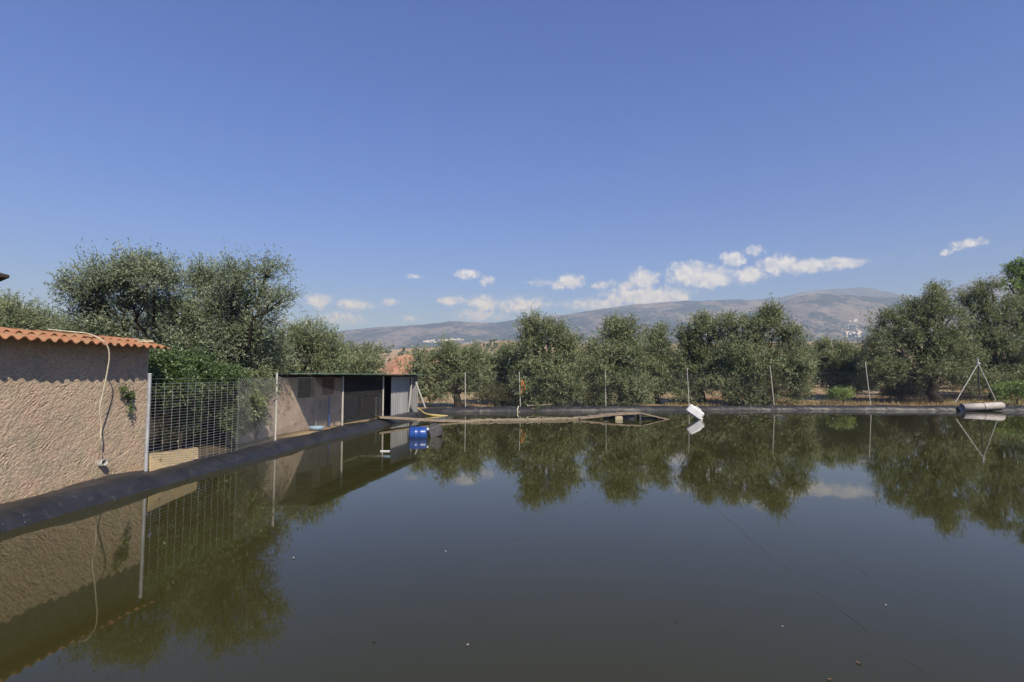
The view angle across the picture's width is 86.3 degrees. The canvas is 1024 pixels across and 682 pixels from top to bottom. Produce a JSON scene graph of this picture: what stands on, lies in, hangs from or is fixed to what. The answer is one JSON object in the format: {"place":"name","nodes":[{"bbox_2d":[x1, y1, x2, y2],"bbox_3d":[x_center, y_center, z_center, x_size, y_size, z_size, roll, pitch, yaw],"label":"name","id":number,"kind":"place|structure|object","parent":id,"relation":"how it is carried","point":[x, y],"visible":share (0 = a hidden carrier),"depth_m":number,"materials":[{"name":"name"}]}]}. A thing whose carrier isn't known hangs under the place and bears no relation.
{"place":"outdoors","nodes":[
{"label":"outdoors","id":0,"kind":"place"},
{"bbox_2d":[380,355,518,377],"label":"earth mound","id":1,"kind":"object","parent":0,"point":[389,366],"visible":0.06,"depth_m":158.50,"materials":[{"name":"brown soil"}]},
{"bbox_2d":[210,299,778,362],"bbox_3d":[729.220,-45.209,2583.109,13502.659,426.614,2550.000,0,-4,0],"label":"mountain","id":2,"kind":"structure","parent":0,"point":[585,322],"depth_m":2740.52,"materials":[{"name":"grey stone"}]},
{"bbox_2d":[0,410,1023,681],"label":"water","id":3,"kind":"structure","parent":0,"point":[604,550],"depth_m":7.00,"materials":[{"name":"green liquid"}]},
{"bbox_2d":[409,427,428,438],"bbox_3d":[-3.541,3.529,20.769,0.730,0.552,0.552,0,-4,-7],"label":"blue drum","id":4,"kind":"object","parent":3,"relation":"on","point":[417,432],"visible":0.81,"depth_m":20.53,"materials":[{"name":"plastic"}]},
{"bbox_2d":[427,423,442,436],"bbox_3d":[-3.013,3.522,21.310,0.633,0.637,0.401,1,-4,-12],"label":"jerrycan","id":5,"kind":"object","parent":3,"relation":"on","point":[435,430],"visible":0.91,"depth_m":21.14,"materials":[{"name":"grey plastic"}]},
{"bbox_2d":[375,416,579,421],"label":"floating walkway","id":6,"kind":"structure","parent":3,"relation":"on","point":[475,420],"depth_m":28.03,"materials":[{"name":"brown wood"}]},
{"bbox_2d":[615,416,622,419],"bbox_3d":[5.732,4.155,29.345,0.400,0.220,0.200,0,-4,0],"label":"block","id":7,"kind":"object","parent":3,"relation":"on","point":[618,417],"depth_m":29.25,"materials":[{"name":"concrete"}]},
{"bbox_2d":[579,411,670,419],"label":"duck ramp","id":8,"kind":"structure","parent":3,"relation":"on","point":[626,415],"depth_m":29.62,"materials":[{"name":"brown wood"}]},
{"bbox_2d":[686,404,703,419],"bbox_3d":[9.939,3.868,29.614,0.961,0.874,0.564,-2,-4,31],"label":"white container","id":9,"kind":"object","parent":3,"relation":"on","point":[695,412],"visible":0.98,"depth_m":29.40,"materials":[{"name":"plastic"}]},
{"bbox_2d":[673,478,924,672],"bbox_3d":[3.491,2.890,8.447,0.101,0.001,8.404,0,-4,4],"label":"floating line","id":10,"kind":"object","parent":3,"relation":"on","point":[829,601],"visible":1,"depth_m":5.45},
{"bbox_2d":[959,402,1004,410],"bbox_3d":[31.343,4.374,36.395,2.755,0.613,0.502,0,-4,0],"label":"floating pipe","id":11,"kind":"object","parent":3,"relation":"on","point":[982,406],"visible":1,"depth_m":36.19,"materials":[{"name":"white plastic"}]},
{"bbox_2d":[0,0,1023,337],"label":"sky","id":12,"kind":"structure","parent":0,"point":[418,162],"materials":[{"name":"blue"}]},
{"bbox_2d":[1,377,1023,503],"bbox_3d":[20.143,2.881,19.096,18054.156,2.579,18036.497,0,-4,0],"label":"ground","id":13,"kind":"structure","parent":0,"point":[357,418],"depth_m":41.46,"materials":[{"name":"soil"}]},
{"bbox_2d":[0,273,9,281],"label":"neighbour house","id":14,"kind":"structure","parent":13,"relation":"on","point":[3,276],"depth_m":14.09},
{"bbox_2d":[0,287,84,331],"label":"olive tree","id":15,"kind":"object","parent":13,"relation":"on","point":[13,315],"visible":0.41,"depth_m":25.50,"materials":[{"name":"green plant"}]},
{"bbox_2d":[0,327,169,503],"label":"tiled house","id":16,"kind":"structure","parent":13,"relation":"on","point":[51,385],"depth_m":11.54,"materials":[{"name":"paint"}]},
{"bbox_2d":[47,329,109,458],"bbox_3d":[-9.269,1.175,11.665,0.646,2.829,1.055,-3,-5,36],"label":"hose","id":17,"kind":"object","parent":16,"relation":"hanging from","point":[104,382],"visible":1,"depth_m":11.94,"materials":[{"name":"plastic"}]},
{"bbox_2d":[118,384,136,416],"bbox_3d":[-9.130,1.419,12.953,0.288,0.826,0.580,0,-4,0],"label":"wall plant","id":18,"kind":"object","parent":16,"relation":"attached to","point":[130,394],"depth_m":13.02,"materials":[{"name":"green plant"}]},
{"bbox_2d":[43,236,204,444],"bbox_3d":[-12.467,0.029,17.442,5.368,6.707,4.000,0,-4,0],"label":"olive tree","id":19,"kind":"object","parent":13,"relation":"on","point":[94,305],"visible":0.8,"depth_m":17.19,"materials":[{"name":"green plant"}]},
{"bbox_2d":[148,334,231,449],"bbox_3d":[-9.248,1.451,15.334,2.099,3.568,3.169,0,-4,0],"label":"shrub","id":20,"kind":"object","parent":13,"relation":"on","point":[181,371],"visible":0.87,"depth_m":15.02,"materials":[{"name":"green plant"}]},
{"bbox_2d":[151,352,246,441],"bbox_3d":[-11.793,1.524,19.873,5.880,4.528,4.609,0,-4,0],"label":"shrub","id":21,"kind":"object","parent":13,"relation":"on","point":[165,432],"visible":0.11,"depth_m":19.14,"materials":[{"name":"green plant"}]},
{"bbox_2d":[145,243,313,442],"bbox_3d":[-9.394,0.033,18.467,5.102,6.898,4.558,1,-4,-17],"label":"olive tree","id":22,"kind":"object","parent":13,"relation":"on","point":[245,330],"visible":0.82,"depth_m":17.89,"materials":[{"name":"green plant"}]},
{"bbox_2d":[204,355,258,448],"bbox_3d":[-8.736,1.953,17.031,1.681,2.994,2.686,1,-4,-14],"label":"shrub","id":23,"kind":"object","parent":13,"relation":"on","point":[231,373],"visible":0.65,"depth_m":16.57,"materials":[{"name":"green plant"}]},
{"bbox_2d":[221,364,283,442],"bbox_3d":[-8.211,2.084,17.315,1.937,2.733,2.959,0,-4,0],"label":"shrub","id":24,"kind":"object","parent":13,"relation":"on","point":[260,402],"visible":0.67,"depth_m":17.17,"materials":[{"name":"green plant"}]},
{"bbox_2d":[144,373,383,470],"bbox_3d":[-7.379,2.386,19.681,0.381,2.441,15.430,0,-4,6],"label":"wire fence","id":25,"kind":"object","parent":13,"relation":"on","point":[147,428],"visible":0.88,"depth_m":15.97,"materials":[{"name":"grey metal"}]},
{"bbox_2d":[250,311,357,377],"bbox_3d":[-11.579,1.278,30.023,6.235,5.946,4.405,0,-4,0],"label":"olive tree","id":26,"kind":"object","parent":13,"relation":"on","point":[317,354],"visible":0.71,"depth_m":29.48,"materials":[{"name":"green plant"}]},
{"bbox_2d":[308,426,324,429],"bbox_3d":[-7.822,3.482,21.854,0.630,0.130,0.504,0,-4,0],"label":"basin","id":27,"kind":"object","parent":13,"relation":"on","point":[314,427],"visible":0.91,"depth_m":21.71,"materials":[{"name":"plastic"}]},
{"bbox_2d":[315,401,327,425],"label":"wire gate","id":28,"kind":"structure","parent":13,"relation":"on","point":[320,418],"depth_m":22.99,"materials":[{"name":"grey metal"}]},
{"bbox_2d":[226,373,425,444],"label":"animal shed","id":29,"kind":"structure","parent":13,"relation":"on","point":[401,391],"depth_m":24.16,"materials":[{"name":"metal"}]},
{"bbox_2d":[328,396,329,426],"bbox_3d":[-7.806,3.013,23.324,0.071,1.358,0.132,3,-5,-42],"label":"blue pipe","id":30,"kind":"object","parent":13,"relation":"on","point":[329,411],"visible":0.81,"depth_m":23.30,"materials":[{"name":"plastic"}]},
{"bbox_2d":[343,394,357,417],"bbox_3d":[-8.842,3.588,29.881,0.540,1.340,0.690,-1,-4,10],"label":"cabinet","id":31,"kind":"object","parent":13,"relation":"on","point":[352,403],"visible":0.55,"depth_m":29.58,"materials":[{"name":"grey metal"}]},
{"bbox_2d":[323,335,392,374],"bbox_3d":[-11.261,2.204,39.516,5.122,5.322,5.102,1,-4,-22],"label":"olive tree","id":32,"kind":"object","parent":13,"relation":"on","point":[369,356],"visible":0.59,"depth_m":38.93,"materials":[{"name":"green plant"}]},
{"bbox_2d":[361,395,373,416],"bbox_3d":[-8.078,3.646,30.467,0.110,1.200,1.400,-1,-4,10],"label":"board partition","id":33,"kind":"object","parent":13,"relation":"on","point":[370,400],"visible":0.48,"depth_m":30.51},
{"bbox_2d":[375,397,380,415],"bbox_3d":[-7.229,3.602,29.464,0.060,1.160,0.610,-1,-4,10],"label":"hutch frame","id":34,"kind":"object","parent":13,"relation":"on","point":[376,399],"visible":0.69,"depth_m":29.39,"materials":[{"name":"grey metal"}]},
{"bbox_2d":[410,379,448,406],"bbox_3d":[-5.833,3.691,38.431,3.109,2.187,2.518,-2,-4,28],"label":"brush","id":35,"kind":"object","parent":13,"relation":"on","point":[428,387],"visible":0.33,"depth_m":38.04,"materials":[{"name":"green plant"}]},
{"bbox_2d":[389,331,502,406],"bbox_3d":[-4.588,2.057,38.528,7.867,5.635,5.104,0,-4,0],"label":"olive tree","id":36,"kind":"object","parent":13,"relation":"on","point":[450,356],"visible":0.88,"depth_m":37.88,"materials":[{"name":"green plant"}]},
{"bbox_2d":[444,345,490,391],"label":"olive tree","id":37,"kind":"object","parent":13,"relation":"on","point":[475,364],"visible":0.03,"depth_m":60.00,"materials":[{"name":"green plant"}]},
{"bbox_2d":[472,381,514,405],"bbox_3d":[-1.335,3.690,37.822,3.147,2.133,2.706,0,-4,0],"label":"brush","id":38,"kind":"object","parent":13,"relation":"on","point":[488,397],"visible":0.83,"depth_m":37.62,"materials":[{"name":"green plant"}]},
{"bbox_2d":[473,337,522,404],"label":"olive tree","id":39,"kind":"object","parent":13,"relation":"on","point":[500,356],"visible":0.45,"depth_m":41.73,"materials":[{"name":"green plant"}]},
{"bbox_2d":[0,405,1023,532],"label":"pond liner","id":40,"kind":"object","parent":13,"relation":"on","point":[59,502],"visible":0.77,"depth_m":14.26,"materials":[{"name":"plastic"}]},
{"bbox_2d":[150,447,197,470],"bbox_3d":[-7.986,2.746,12.972,0.068,0.394,1.910,0,-4,0],"label":"chipboard panel","id":41,"kind":"object","parent":40,"relation":"on","point":[155,463],"visible":0.94,"depth_m":12.79,"materials":[{"name":"beige wood"}]},
{"bbox_2d":[418,408,447,415],"bbox_3d":[-5.124,4.179,32.586,2.679,0.696,0.922,-2,-4,30],"label":"yellow hose","id":42,"kind":"object","parent":40,"relation":"on","point":[431,414],"visible":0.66,"depth_m":32.04,"materials":[{"name":"yellow plastic"}]},
{"bbox_2d":[505,379,537,406],"bbox_3d":[0.581,3.598,37.776,2.541,2.231,1.875,-3,-5,42],"label":"brush","id":43,"kind":"object","parent":13,"relation":"on","point":[519,397],"visible":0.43,"depth_m":37.49,"materials":[{"name":"green plant"}]},
{"bbox_2d":[502,303,591,409],"bbox_3d":[2.417,1.094,38.659,5.900,7.888,6.481,-3,-4,35],"label":"olive tree","id":44,"kind":"object","parent":13,"relation":"on","point":[548,366],"visible":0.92,"depth_m":38.14,"materials":[{"name":"green plant"}]},
{"bbox_2d":[557,379,590,405],"bbox_3d":[4.299,3.737,39.044,2.944,2.176,2.535,1,-4,-15],"label":"brush","id":45,"kind":"object","parent":13,"relation":"on","point":[575,396],"visible":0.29,"depth_m":38.70,"materials":[{"name":"green plant"}]},
{"bbox_2d":[565,339,598,388],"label":"olive tree","id":46,"kind":"object","parent":13,"relation":"on","point":[582,351],"visible":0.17,"depth_m":56.89,"materials":[{"name":"green plant"}]},
{"bbox_2d":[579,385,609,403],"bbox_3d":[5.865,3.846,38.907,2.463,1.940,2.464,-1,-4,19],"label":"brush","id":47,"kind":"object","parent":13,"relation":"on","point":[594,396],"visible":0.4,"depth_m":38.56,"materials":[{"name":"green plant"}]},
{"bbox_2d":[575,311,659,405],"bbox_3d":[7.664,1.232,39.678,6.831,7.333,6.411,0,-4,0],"label":"olive tree","id":48,"kind":"object","parent":13,"relation":"on","point":[624,339],"visible":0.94,"depth_m":38.83,"materials":[{"name":"green plant"}]},
{"bbox_2d":[636,320,684,403],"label":"olive tree","id":49,"kind":"object","parent":13,"relation":"on","point":[661,365],"visible":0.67,"depth_m":42.89,"materials":[{"name":"green plant"}]},
{"bbox_2d":[660,336,686,382],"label":"olive tree","id":50,"kind":"object","parent":13,"relation":"on","point":[673,352],"visible":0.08,"depth_m":59.19,"materials":[{"name":"green plant"}]},
{"bbox_2d":[675,385,694,403],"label":"brush","id":51,"kind":"object","parent":13,"relation":"on","point":[683,395],"visible":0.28,"depth_m":41.45,"materials":[{"name":"green plant"}]},
{"bbox_2d":[661,307,731,403],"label":"olive tree","id":52,"kind":"object","parent":13,"relation":"on","point":[697,357],"visible":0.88,"depth_m":41.69,"materials":[{"name":"green plant"}]},
{"bbox_2d":[706,342,750,387],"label":"olive tree","id":53,"kind":"object","parent":13,"relation":"on","point":[722,351],"visible":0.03,"depth_m":61.69,"materials":[{"name":"green plant"}]},
{"bbox_2d":[437,362,1023,406],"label":"wire fence","id":54,"kind":"object","parent":13,"relation":"on","point":[716,389],"visible":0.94,"depth_m":37.54,"materials":[{"name":"grey metal"}]},
{"bbox_2d":[462,391,1023,406],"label":"dry grass","id":55,"kind":"structure","parent":13,"relation":"on","point":[829,402],"depth_m":42.17,"materials":[{"name":"beige plant"}]},
{"bbox_2d":[695,294,824,405],"bbox_3d":[18.578,0.621,40.620,10.166,8.702,6.663,0,-4,0],"label":"olive tree","id":56,"kind":"object","parent":13,"relation":"on","point":[793,364],"visible":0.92,"depth_m":39.89,"materials":[{"name":"green plant"}]},
{"bbox_2d":[743,377,791,404],"bbox_3d":[18.186,3.547,39.338,3.806,2.475,3.099,0,-4,0],"label":"brush","id":57,"kind":"object","parent":13,"relation":"on","point":[776,388],"visible":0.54,"depth_m":38.86,"materials":[{"name":"green plant"}]},
{"bbox_2d":[780,344,823,386],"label":"olive tree","id":58,"kind":"object","parent":13,"relation":"on","point":[816,366],"visible":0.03,"depth_m":65.95,"materials":[{"name":"green plant"}]},
{"bbox_2d":[823,383,855,404],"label":"shrub","id":59,"kind":"object","parent":13,"relation":"on","point":[841,393],"visible":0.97,"depth_m":40.37,"materials":[{"name":"green plant"}]},
{"bbox_2d":[808,333,882,397],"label":"olive tree","id":60,"kind":"object","parent":13,"relation":"on","point":[837,361],"visible":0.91,"depth_m":48.74,"materials":[{"name":"green plant"}]},
{"bbox_2d":[857,349,892,388],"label":"olive tree","id":61,"kind":"object","parent":13,"relation":"on","point":[868,376],"visible":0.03,"depth_m":62.51,"materials":[{"name":"green plant"}]},
{"bbox_2d":[876,385,921,398],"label":"grass clump","id":62,"kind":"object","parent":13,"relation":"on","point":[886,395],"visible":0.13,"depth_m":46.33,"materials":[{"name":"green plant"}]},
{"bbox_2d":[877,379,921,401],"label":"brush","id":63,"kind":"object","parent":13,"relation":"on","point":[896,390],"visible":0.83,"depth_m":44.58,"materials":[{"name":"green plant"}]},
{"bbox_2d":[849,279,996,403],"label":"olive tree","id":64,"kind":"object","parent":13,"relation":"on","point":[930,356],"visible":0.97,"depth_m":42.26,"materials":[{"name":"green plant"}]},
{"bbox_2d":[943,325,999,363],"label":"olive tree","id":65,"kind":"object","parent":13,"relation":"on","point":[974,340],"visible":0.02,"depth_m":59.49,"materials":[{"name":"green plant"}]},
{"bbox_2d":[955,358,995,402],"bbox_3d":[31.403,2.712,37.556,2.820,3.018,1.003,0,-4,0],"label":"tripod","id":66,"kind":"object","parent":13,"relation":"on","point":[978,363],"visible":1,"depth_m":37.29,"materials":[{"name":"metal"}]},
{"bbox_2d":[947,272,1023,400],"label":"olive tree","id":67,"kind":"object","parent":13,"relation":"on","point":[1002,319],"visible":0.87,"depth_m":45.59,"materials":[{"name":"green plant"}]},
{"bbox_2d":[981,375,1023,405],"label":"shrub","id":68,"kind":"object","parent":13,"relation":"on","point":[1019,386],"visible":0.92,"depth_m":39.39,"materials":[{"name":"green plant"}]},
{"bbox_2d":[994,254,1023,314],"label":"walnut tree","id":69,"kind":"object","parent":13,"relation":"on","point":[1016,268],"visible":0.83,"depth_m":49.81,"materials":[{"name":"green plant"}]},
{"bbox_2d":[269,340,1022,374],"bbox_3d":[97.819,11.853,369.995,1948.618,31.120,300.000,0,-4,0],"label":"hill","id":70,"kind":"structure","parent":0,"point":[393,353],"depth_m":401.91,"materials":[{"name":"soil"}]},
{"bbox_2d":[246,338,1022,374],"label":"olive grove","id":71,"kind":"object","parent":70,"relation":"on","point":[488,344],"visible":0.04,"depth_m":381.83,"materials":[{"name":"green plant"}]},
{"bbox_2d":[758,287,925,302],"bbox_3d":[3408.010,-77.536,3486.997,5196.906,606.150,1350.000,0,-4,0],"label":"mountain","id":72,"kind":"structure","parent":0,"point":[868,292],"depth_m":3705.10,"materials":[{"name":"grey stone"}]},
{"bbox_2d":[730,294,1022,344],"bbox_3d":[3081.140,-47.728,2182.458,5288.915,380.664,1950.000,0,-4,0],"label":"foothill","id":73,"kind":"structure","parent":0,"point":[831,315],"depth_m":2221.24,"materials":[{"name":"grey stone"}]},
{"bbox_2d":[946,272,1023,305],"bbox_3d":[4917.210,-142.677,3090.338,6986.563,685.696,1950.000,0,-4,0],"label":"mountain","id":74,"kind":"structure","parent":0,"point":[999,275],"depth_m":3370.71,"materials":[{"name":"grey stone"}]}
]}

